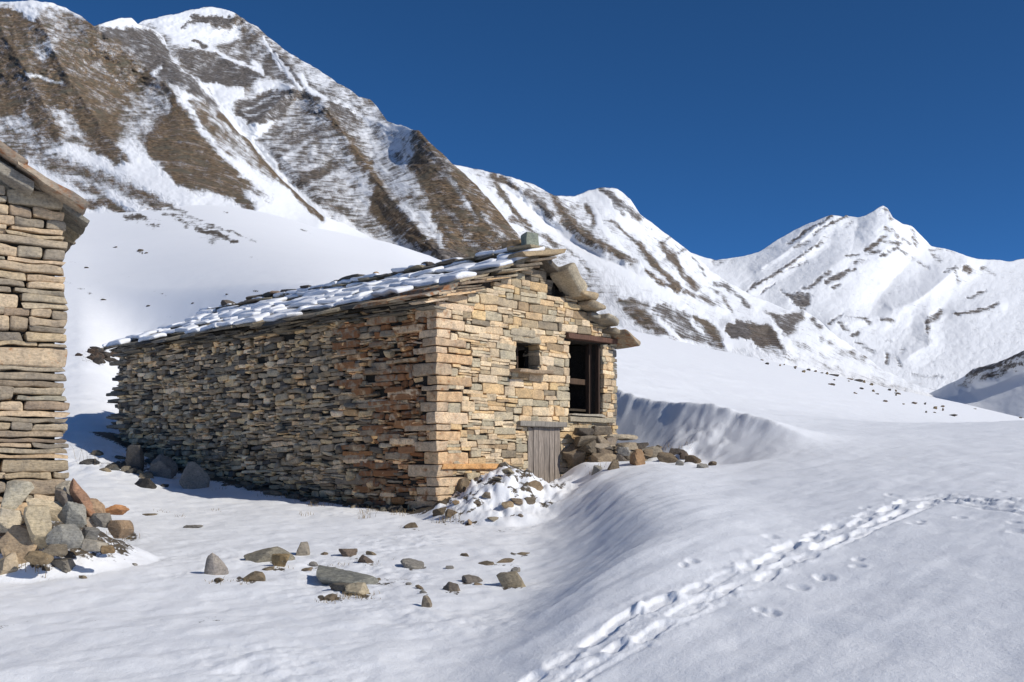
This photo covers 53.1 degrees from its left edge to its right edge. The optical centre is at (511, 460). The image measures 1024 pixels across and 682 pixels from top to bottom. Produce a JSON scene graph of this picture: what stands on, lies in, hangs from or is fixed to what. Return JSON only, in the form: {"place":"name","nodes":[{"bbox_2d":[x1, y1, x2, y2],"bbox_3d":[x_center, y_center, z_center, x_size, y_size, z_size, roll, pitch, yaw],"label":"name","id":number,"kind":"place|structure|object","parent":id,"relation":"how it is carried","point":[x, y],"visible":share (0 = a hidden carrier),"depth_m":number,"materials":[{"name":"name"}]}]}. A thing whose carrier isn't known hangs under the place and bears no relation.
{"place":"outdoors","nodes":[
{"label":"outdoors","id":0,"kind":"place"},
{"bbox_2d":[0,0,371,238],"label":"mountainside","id":1,"kind":"structure","parent":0,"point":[119,115],"depth_m":203.41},
{"bbox_2d":[139,7,520,259],"bbox_3d":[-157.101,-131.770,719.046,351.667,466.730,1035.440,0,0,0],"label":"mountain","id":2,"kind":"structure","parent":0,"point":[323,144],"depth_m":463.76,"materials":[{"name":"snow"}]},
{"bbox_2d":[21,442,692,602],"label":"dry grass","id":3,"kind":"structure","parent":0,"point":[363,516],"depth_m":18.50,"materials":[{"name":"brown"}]},
{"bbox_2d":[0,205,1023,681],"bbox_3d":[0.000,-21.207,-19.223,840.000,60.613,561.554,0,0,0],"label":"snow ground","id":4,"kind":"structure","parent":0,"point":[812,527],"depth_m":12.54,"materials":[{"name":"snow"}]},
{"bbox_2d":[0,552,18,574],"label":"rock","id":5,"kind":"object","parent":4,"relation":"on","point":[9,562],"visible":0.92,"depth_m":12.37,"materials":[{"name":"stone"}]},
{"bbox_2d":[0,507,21,532],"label":"rock","id":6,"kind":"object","parent":4,"relation":"on","point":[9,518],"visible":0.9,"depth_m":12.85,"materials":[{"name":"stone"}]},
{"bbox_2d":[1,480,33,509],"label":"rock","id":7,"kind":"object","parent":6,"relation":"on","point":[16,493],"visible":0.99,"depth_m":12.99,"materials":[{"name":"stone"}]},
{"bbox_2d":[0,525,38,563],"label":"rock","id":8,"kind":"object","parent":4,"relation":"on","point":[16,539],"visible":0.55,"depth_m":12.58,"materials":[{"name":"stone"}]},
{"bbox_2d":[23,505,51,548],"bbox_3d":[-5.851,0.828,12.618,0.324,0.552,0.263,0,0,-31],"label":"rock","id":9,"kind":"object","parent":8,"relation":"on","point":[38,521],"visible":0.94,"depth_m":12.53,"materials":[{"name":"stone"}]},
{"bbox_2d":[24,551,53,564],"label":"rock","id":10,"kind":"object","parent":4,"relation":"on","point":[37,557],"visible":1,"depth_m":12.18,"materials":[{"name":"stone"}]},
{"bbox_2d":[42,544,67,555],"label":"rock","id":11,"kind":"object","parent":10,"relation":"on","point":[56,549],"visible":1,"depth_m":12.27,"materials":[{"name":"stone"}]},
{"bbox_2d":[26,498,62,521],"bbox_3d":[-5.856,0.632,13.002,0.558,0.327,0.218,0,0,-19],"label":"rock","id":12,"kind":"object","parent":4,"relation":"on","point":[55,508],"visible":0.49,"depth_m":12.95,"materials":[{"name":"stone"}]},
{"bbox_2d":[54,489,74,505],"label":"rock","id":13,"kind":"object","parent":12,"relation":"on","point":[62,497],"visible":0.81,"depth_m":12.98,"materials":[{"name":"stone"}]},
{"bbox_2d":[55,480,70,494],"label":"rock","id":14,"kind":"object","parent":13,"relation":"on","point":[64,485],"visible":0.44,"depth_m":13.15,"materials":[{"name":"stone"}]},
{"bbox_2d":[0,141,89,514],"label":"stone house","id":15,"kind":"structure","parent":4,"relation":"on","point":[44,222],"depth_m":13.77,"materials":[{"name":"stone"}]},
{"bbox_2d":[51,558,75,572],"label":"rock","id":16,"kind":"object","parent":4,"relation":"on","point":[66,565],"visible":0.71,"depth_m":12.57,"materials":[{"name":"stone"}]},
{"bbox_2d":[45,524,83,548],"bbox_3d":[-5.463,0.933,12.541,0.472,0.298,0.232,0,0,0],"label":"rock","id":17,"kind":"object","parent":4,"relation":"on","point":[71,536],"visible":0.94,"depth_m":12.49,"materials":[{"name":"stone"}]},
{"bbox_2d":[57,501,86,528],"bbox_3d":[-5.502,0.694,12.814,0.342,0.374,0.241,0,0,-24],"label":"rock","id":18,"kind":"object","parent":4,"relation":"on","point":[72,513],"visible":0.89,"depth_m":12.75,"materials":[{"name":"stone"}]},
{"bbox_2d":[69,478,94,516],"bbox_3d":[-5.441,0.517,12.991,0.407,0.590,0.196,0,0,0],"label":"rock","id":19,"kind":"object","parent":4,"relation":"on","point":[78,494],"visible":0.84,"depth_m":12.92,"materials":[{"name":"stone"}]},
{"bbox_2d":[90,498,105,512],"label":"rock","id":20,"kind":"object","parent":19,"relation":"on","point":[98,506],"visible":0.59,"depth_m":13.00,"materials":[{"name":"stone"}]},
{"bbox_2d":[82,527,99,539],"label":"rock","id":21,"kind":"object","parent":4,"relation":"on","point":[92,533],"visible":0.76,"depth_m":12.65,"materials":[{"name":"stone"}]},
{"bbox_2d":[85,517,97,526],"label":"rock","id":22,"kind":"object","parent":4,"relation":"on","point":[90,522],"visible":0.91,"depth_m":12.86,"materials":[{"name":"stone"}]},
{"bbox_2d":[91,450,103,455],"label":"rock","id":23,"kind":"object","parent":4,"relation":"on","point":[96,452],"visible":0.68,"depth_m":26.87,"materials":[{"name":"stone"}]},
{"bbox_2d":[93,357,102,363],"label":"outcrop stone","id":24,"kind":"object","parent":4,"relation":"on","point":[97,360],"visible":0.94,"depth_m":42.41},
{"bbox_2d":[91,513,111,527],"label":"rock","id":25,"kind":"object","parent":4,"relation":"on","point":[102,520],"visible":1,"depth_m":12.85,"materials":[{"name":"stone"}]},
{"bbox_2d":[100,545,115,553],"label":"rock","id":26,"kind":"object","parent":4,"relation":"on","point":[107,549],"visible":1,"depth_m":12.46,"materials":[{"name":"stone"}]},
{"bbox_2d":[81,539,107,550],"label":"rock","id":27,"kind":"object","parent":26,"relation":"on","point":[91,545],"visible":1,"depth_m":12.45,"materials":[{"name":"stone"}]},
{"bbox_2d":[105,504,128,514],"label":"rock","id":28,"kind":"object","parent":4,"relation":"on","point":[116,509],"visible":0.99,"depth_m":13.08,"materials":[{"name":"stone"}]},
{"bbox_2d":[107,520,133,538],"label":"rock","id":29,"kind":"object","parent":4,"relation":"on","point":[120,529],"visible":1,"depth_m":12.84,"materials":[{"name":"stone"}]},
{"bbox_2d":[120,466,131,471],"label":"rock","id":30,"kind":"object","parent":4,"relation":"on","point":[124,468],"visible":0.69,"depth_m":25.18,"materials":[{"name":"stone"}]},
{"bbox_2d":[125,467,137,473],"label":"rock","id":31,"kind":"object","parent":4,"relation":"on","point":[134,470],"visible":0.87,"depth_m":25.07,"materials":[{"name":"stone"}]},
{"bbox_2d":[125,445,144,470],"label":"rock","id":32,"kind":"object","parent":4,"relation":"on","point":[134,456],"visible":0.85,"depth_m":25.32,"materials":[{"name":"stone"}]},
{"bbox_2d":[135,478,156,488],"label":"rock","id":33,"kind":"object","parent":4,"relation":"on","point":[149,483],"visible":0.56,"depth_m":23.49,"materials":[{"name":"stone"}]},
{"bbox_2d":[139,472,153,477],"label":"rock","id":34,"kind":"object","parent":4,"relation":"on","point":[146,475],"visible":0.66,"depth_m":24.77,"materials":[{"name":"stone"}]},
{"bbox_2d":[150,454,177,478],"bbox_3d":[-8.561,0.190,25.189,0.672,0.711,0.327,0,0,0],"label":"rock","id":35,"kind":"object","parent":4,"relation":"on","point":[162,466],"visible":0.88,"depth_m":25.06,"materials":[{"name":"stone"}]},
{"bbox_2d":[183,525,202,527],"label":"rock","id":36,"kind":"object","parent":4,"relation":"on","point":[191,526],"visible":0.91,"depth_m":17.81,"materials":[{"name":"stone"}]},
{"bbox_2d":[179,462,209,488],"bbox_3d":[-7.476,0.412,24.092,0.714,0.768,0.374,0,0,-25],"label":"rock","id":37,"kind":"object","parent":4,"relation":"on","point":[194,475],"visible":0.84,"depth_m":24.02,"materials":[{"name":"stone"}]},
{"bbox_2d":[204,553,228,574],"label":"rock","id":38,"kind":"object","parent":4,"relation":"on","point":[215,564],"visible":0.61,"depth_m":12.82,"materials":[{"name":"stone"}]},
{"bbox_2d":[245,484,259,489],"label":"fallen stone","id":39,"kind":"object","parent":4,"relation":"on","point":[249,487],"visible":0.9,"depth_m":23.81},
{"bbox_2d":[243,571,265,580],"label":"rock","id":40,"kind":"object","parent":4,"relation":"on","point":[256,576],"visible":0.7,"depth_m":12.30,"materials":[{"name":"stone"}]},
{"bbox_2d":[244,546,294,562],"bbox_3d":[-3.315,1.353,14.068,0.706,0.323,0.498,0,0,0],"label":"rock","id":41,"kind":"object","parent":4,"relation":"on","point":[262,555],"visible":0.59,"depth_m":13.92,"materials":[{"name":"stone"}]},
{"bbox_2d":[270,490,282,495],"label":"fallen stone","id":42,"kind":"object","parent":4,"relation":"on","point":[275,493],"visible":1,"depth_m":22.87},
{"bbox_2d":[271,553,289,566],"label":"rock","id":43,"kind":"object","parent":4,"relation":"on","point":[279,560],"visible":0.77,"depth_m":13.45,"materials":[{"name":"stone"}]},
{"bbox_2d":[286,493,298,498],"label":"fallen stone","id":44,"kind":"object","parent":4,"relation":"on","point":[293,496],"visible":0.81,"depth_m":22.46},
{"bbox_2d":[295,542,309,555],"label":"rock","id":45,"kind":"object","parent":4,"relation":"on","point":[303,549],"visible":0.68,"depth_m":14.62,"materials":[{"name":"stone"}]},
{"bbox_2d":[323,593,336,599],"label":"rock","id":46,"kind":"object","parent":4,"relation":"on","point":[331,596],"visible":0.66,"depth_m":11.34,"materials":[{"name":"stone"}]},
{"bbox_2d":[329,583,350,592],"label":"rock","id":47,"kind":"object","parent":4,"relation":"on","point":[340,587],"visible":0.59,"depth_m":11.69,"materials":[{"name":"stone"}]},
{"bbox_2d":[316,565,378,584],"bbox_3d":[-2.109,1.478,12.538,0.944,0.316,0.611,0,0,28],"label":"flat slab","id":48,"kind":"object","parent":4,"relation":"on","point":[326,575],"depth_m":12.40,"materials":[{"name":"stone"}]},
{"bbox_2d":[339,548,357,556],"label":"rock","id":49,"kind":"object","parent":4,"relation":"on","point":[348,552],"visible":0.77,"depth_m":14.47,"materials":[{"name":"stone"}]},
{"bbox_2d":[345,582,368,594],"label":"rock","id":50,"kind":"object","parent":4,"relation":"on","point":[360,588],"visible":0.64,"depth_m":11.58,"materials":[{"name":"stone"}]},
{"bbox_2d":[357,555,373,562],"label":"rock","id":51,"kind":"object","parent":4,"relation":"on","point":[364,559],"visible":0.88,"depth_m":13.86,"materials":[{"name":"stone"}]},
{"bbox_2d":[98,232,640,509],"bbox_3d":[-4.496,-1.670,26.818,14.857,6.541,6.745,0,0,44],"label":"stone hut","id":52,"kind":"object","parent":4,"relation":"on","point":[412,386],"visible":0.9,"depth_m":22.42,"materials":[{"name":"brown stone"}]},
{"bbox_2d":[221,300,234,305],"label":"roof stone","id":53,"kind":"object","parent":52,"relation":"on","point":[224,302],"visible":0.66,"depth_m":30.43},
{"bbox_2d":[259,292,272,296],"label":"roof stone","id":54,"kind":"object","parent":52,"relation":"on","point":[267,294],"visible":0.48,"depth_m":29.03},
{"bbox_2d":[338,274,363,280],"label":"roof stone","id":55,"kind":"object","parent":52,"relation":"on","point":[350,276],"visible":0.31,"depth_m":26.29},
{"bbox_2d":[501,240,520,248],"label":"roof stone","id":56,"kind":"object","parent":52,"relation":"on","point":[506,244],"visible":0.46,"depth_m":22.59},
{"bbox_2d":[513,345,517,367],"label":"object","id":57,"kind":"structure","parent":52,"relation":"in","point":[516,366],"depth_m":22.14,"materials":[{"name":"brown wood"}]},
{"bbox_2d":[527,427,559,482],"bbox_3d":[0.691,0.046,22.285,0.066,1.658,1.038,0,0,44],"label":"plank door","id":58,"kind":"structure","parent":52,"relation":"in","point":[543,443],"depth_m":22.28,"materials":[{"name":"grey wood"}]},
{"bbox_2d":[379,504,389,510],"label":"fallen stone","id":59,"kind":"object","parent":4,"relation":"on","point":[384,507],"visible":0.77,"depth_m":20.66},
{"bbox_2d":[389,506,402,511],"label":"fallen stone","id":60,"kind":"object","parent":4,"relation":"on","point":[398,508],"visible":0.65,"depth_m":20.18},
{"bbox_2d":[404,522,417,527],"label":"rock","id":61,"kind":"object","parent":4,"relation":"on","point":[412,525],"visible":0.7,"depth_m":17.93,"materials":[{"name":"stone"}]},
{"bbox_2d":[400,558,423,568],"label":"rock","id":62,"kind":"object","parent":4,"relation":"on","point":[409,563],"visible":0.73,"depth_m":13.62,"materials":[{"name":"stone"}]},
{"bbox_2d":[421,595,431,607],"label":"rock","id":63,"kind":"object","parent":4,"relation":"on","point":[426,601],"visible":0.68,"depth_m":10.78,"materials":[{"name":"stone"}]},
{"bbox_2d":[432,507,446,516],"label":"rock","id":64,"kind":"object","parent":4,"relation":"on","point":[436,512],"visible":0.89,"depth_m":18.91,"materials":[{"name":"stone"}]},
{"bbox_2d":[443,582,459,591],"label":"rock","id":65,"kind":"object","parent":4,"relation":"on","point":[451,586],"visible":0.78,"depth_m":11.69,"materials":[{"name":"stone"}]},
{"bbox_2d":[445,509,457,517],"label":"rock","id":66,"kind":"object","parent":4,"relation":"on","point":[449,512],"visible":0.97,"depth_m":18.59,"materials":[{"name":"stone"}]},
{"bbox_2d":[456,478,469,492],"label":"rock","id":67,"kind":"object","parent":4,"relation":"on","point":[462,483],"visible":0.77,"depth_m":20.31,"materials":[{"name":"stone"}]},
{"bbox_2d":[462,574,482,582],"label":"rock","id":68,"kind":"object","parent":4,"relation":"on","point":[468,578],"visible":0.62,"depth_m":12.35,"materials":[{"name":"stone"}]},
{"bbox_2d":[478,561,493,564],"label":"rock","id":69,"kind":"object","parent":4,"relation":"on","point":[487,563],"visible":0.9,"depth_m":13.70,"materials":[{"name":"stone"}]},
{"bbox_2d":[482,492,490,498],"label":"rock","id":70,"kind":"object","parent":4,"relation":"on","point":[486,495],"visible":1,"depth_m":19.00,"materials":[{"name":"stone"}]},
{"bbox_2d":[496,558,513,562],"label":"rock","id":71,"kind":"object","parent":4,"relation":"on","point":[506,560],"visible":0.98,"depth_m":13.84,"materials":[{"name":"stone"}]},
{"bbox_2d":[501,501,513,507],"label":"rock","id":72,"kind":"object","parent":4,"relation":"on","point":[506,504],"visible":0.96,"depth_m":18.60,"materials":[{"name":"stone"}]},
{"bbox_2d":[502,468,513,473],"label":"rock","id":73,"kind":"object","parent":4,"relation":"on","point":[507,470],"visible":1,"depth_m":19.65,"materials":[{"name":"stone"}]},
{"bbox_2d":[496,571,525,586],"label":"rock","id":74,"kind":"object","parent":4,"relation":"on","point":[510,579],"visible":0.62,"depth_m":12.01,"materials":[{"name":"stone"}]},
{"bbox_2d":[511,498,522,504],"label":"rock","id":75,"kind":"object","parent":4,"relation":"on","point":[518,501],"visible":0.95,"depth_m":18.80,"materials":[{"name":"stone"}]},
{"bbox_2d":[524,497,535,504],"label":"rock","id":76,"kind":"object","parent":4,"relation":"on","point":[530,500],"visible":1,"depth_m":18.92,"materials":[{"name":"stone"}]},
{"bbox_2d":[528,480,542,490],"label":"rock","id":77,"kind":"object","parent":4,"relation":"on","point":[536,485],"visible":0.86,"depth_m":19.52,"materials":[{"name":"stone"}]},
{"bbox_2d":[562,444,585,465],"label":"rock","id":78,"kind":"object","parent":4,"relation":"on","point":[573,455],"visible":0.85,"depth_m":22.54,"materials":[{"name":"stone"}]},
{"bbox_2d":[574,435,596,446],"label":"rock","id":79,"kind":"object","parent":78,"relation":"on","point":[579,441],"visible":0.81,"depth_m":22.54,"materials":[{"name":"stone"}]},
{"bbox_2d":[574,428,593,435],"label":"rock","id":80,"kind":"object","parent":79,"relation":"on","point":[583,431],"visible":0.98,"depth_m":22.57,"materials":[{"name":"stone"}]},
{"bbox_2d":[591,465,601,474],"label":"rock","id":81,"kind":"object","parent":4,"relation":"on","point":[597,468],"visible":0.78,"depth_m":20.02,"materials":[{"name":"stone"}]},
{"bbox_2d":[607,459,618,469],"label":"rock","id":82,"kind":"object","parent":4,"relation":"on","point":[614,463],"visible":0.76,"depth_m":19.65,"materials":[{"name":"stone"}]},
{"bbox_2d":[629,449,644,465],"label":"rock","id":83,"kind":"object","parent":4,"relation":"on","point":[637,457],"visible":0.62,"depth_m":19.80,"materials":[{"name":"stone"}]},
{"bbox_2d":[645,446,662,458],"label":"rock","id":84,"kind":"object","parent":4,"relation":"on","point":[656,449],"visible":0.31,"depth_m":23.86,"materials":[{"name":"stone"}]},
{"bbox_2d":[657,452,678,462],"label":"rock","id":85,"kind":"object","parent":4,"relation":"on","point":[666,457],"visible":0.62,"depth_m":22.92,"materials":[{"name":"stone"}]},
{"bbox_2d":[669,448,684,454],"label":"rock","id":86,"kind":"object","parent":4,"relation":"on","point":[674,451],"visible":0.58,"depth_m":23.20,"materials":[{"name":"stone"}]},
{"bbox_2d":[680,451,687,459],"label":"rock","id":87,"kind":"object","parent":4,"relation":"on","point":[683,454],"visible":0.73,"depth_m":22.89,"materials":[{"name":"stone"}]},
{"bbox_2d":[684,455,701,463],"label":"rock","id":88,"kind":"object","parent":4,"relation":"on","point":[693,459],"visible":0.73,"depth_m":22.29,"materials":[{"name":"stone"}]},
{"bbox_2d":[696,463,707,467],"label":"rock","id":89,"kind":"object","parent":4,"relation":"on","point":[701,465],"visible":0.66,"depth_m":19.09,"materials":[{"name":"stone"}]},
{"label":"rock","id":90,"kind":"object","parent":4,"relation":"on","visible":0},
{"bbox_2d":[616,455,627,460],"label":"rock","id":91,"kind":"object","parent":90,"relation":"on","point":[620,458],"visible":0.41,"depth_m":22.77,"materials":[{"name":"stone"}]},
{"bbox_2d":[596,448,614,453],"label":"rock","id":92,"kind":"object","parent":91,"relation":"on","point":[604,451],"visible":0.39,"depth_m":22.64,"materials":[{"name":"stone"}]},
{"bbox_2d":[595,443,609,448],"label":"rock","id":93,"kind":"object","parent":92,"relation":"on","point":[601,445],"visible":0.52,"depth_m":22.66,"materials":[{"name":"stone"}]},
{"bbox_2d":[595,435,610,444],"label":"rock","id":94,"kind":"object","parent":93,"relation":"on","point":[600,439],"visible":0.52,"depth_m":22.84,"materials":[{"name":"stone"}]},
{"bbox_2d":[591,426,612,434],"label":"rock","id":95,"kind":"object","parent":94,"relation":"on","point":[602,430],"visible":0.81,"depth_m":22.95,"materials":[{"name":"stone"}]},
{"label":"rock","id":96,"kind":"object","parent":91,"relation":"on","visible":0},
{"bbox_2d":[616,442,637,449],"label":"rock","id":97,"kind":"object","parent":96,"relation":"on","point":[632,445],"visible":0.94,"depth_m":22.89,"materials":[{"name":"stone"}]},
{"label":"rock","id":98,"kind":"object","parent":90,"relation":"on","visible":0},
{"bbox_2d":[616,447,631,455],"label":"rock","id":99,"kind":"object","parent":98,"relation":"on","point":[625,451],"visible":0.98,"depth_m":22.80,"materials":[{"name":"stone"}]},
{"bbox_2d":[0,0,1023,260],"label":"sky","id":100,"kind":"structure","parent":0,"point":[732,127],"materials":[{"name":"blue"}]},
{"bbox_2d":[455,165,936,397],"bbox_3d":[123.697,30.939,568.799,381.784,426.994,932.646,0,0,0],"label":"mountain","id":101,"kind":"structure","parent":0,"point":[638,272],"depth_m":476.64,"materials":[{"name":"snow"}]},
{"bbox_2d":[692,206,1023,390],"bbox_3d":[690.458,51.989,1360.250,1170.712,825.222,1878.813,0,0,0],"label":"mountain","id":102,"kind":"structure","parent":0,"point":[881,287],"depth_m":1027.62,"materials":[{"name":"snow"}]},
{"bbox_2d":[929,351,1023,417],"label":"hill","id":103,"kind":"structure","parent":0,"point":[998,386],"depth_m":349.44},
{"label":"rock","id":104,"kind":"object","parent":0,"visible":0},
{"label":"rock","id":105,"kind":"object","parent":104,"relation":"on","visible":0},
{"bbox_2d":[604,437,617,444],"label":"rock","id":106,"kind":"object","parent":105,"relation":"on","point":[612,440],"visible":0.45,"depth_m":23.16,"materials":[{"name":"stone"}]},
{"bbox_2d":[606,434,637,440],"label":"rock","id":107,"kind":"object","parent":106,"relation":"on","point":[621,437],"visible":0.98,"depth_m":23.46,"materials":[{"name":"stone"}]},
{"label":"rock","id":108,"kind":"object","parent":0,"visible":0},
{"bbox_2d":[577,440,596,454],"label":"rock","id":109,"kind":"object","parent":108,"relation":"on","point":[589,448],"visible":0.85,"depth_m":22.39,"materials":[{"name":"stone"}]},
{"bbox_2d":[591,453,616,461],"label":"rock","id":110,"kind":"object","parent":108,"relation":"on","point":[601,457],"visible":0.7,"depth_m":22.21,"materials":[{"name":"stone"}]},
{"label":"rock","id":111,"kind":"object","parent":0,"visible":0},
{"bbox_2d":[644,449,652,455],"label":"rock","id":112,"kind":"object","parent":111,"relation":"on","point":[648,452],"visible":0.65,"depth_m":23.41,"materials":[{"name":"stone"}]},
{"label":"rock","id":113,"kind":"object","parent":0,"visible":0},
{"bbox_2d":[636,442,648,448],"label":"rock","id":114,"kind":"object","parent":113,"relation":"on","point":[643,445],"visible":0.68,"depth_m":23.08,"materials":[{"name":"stone"}]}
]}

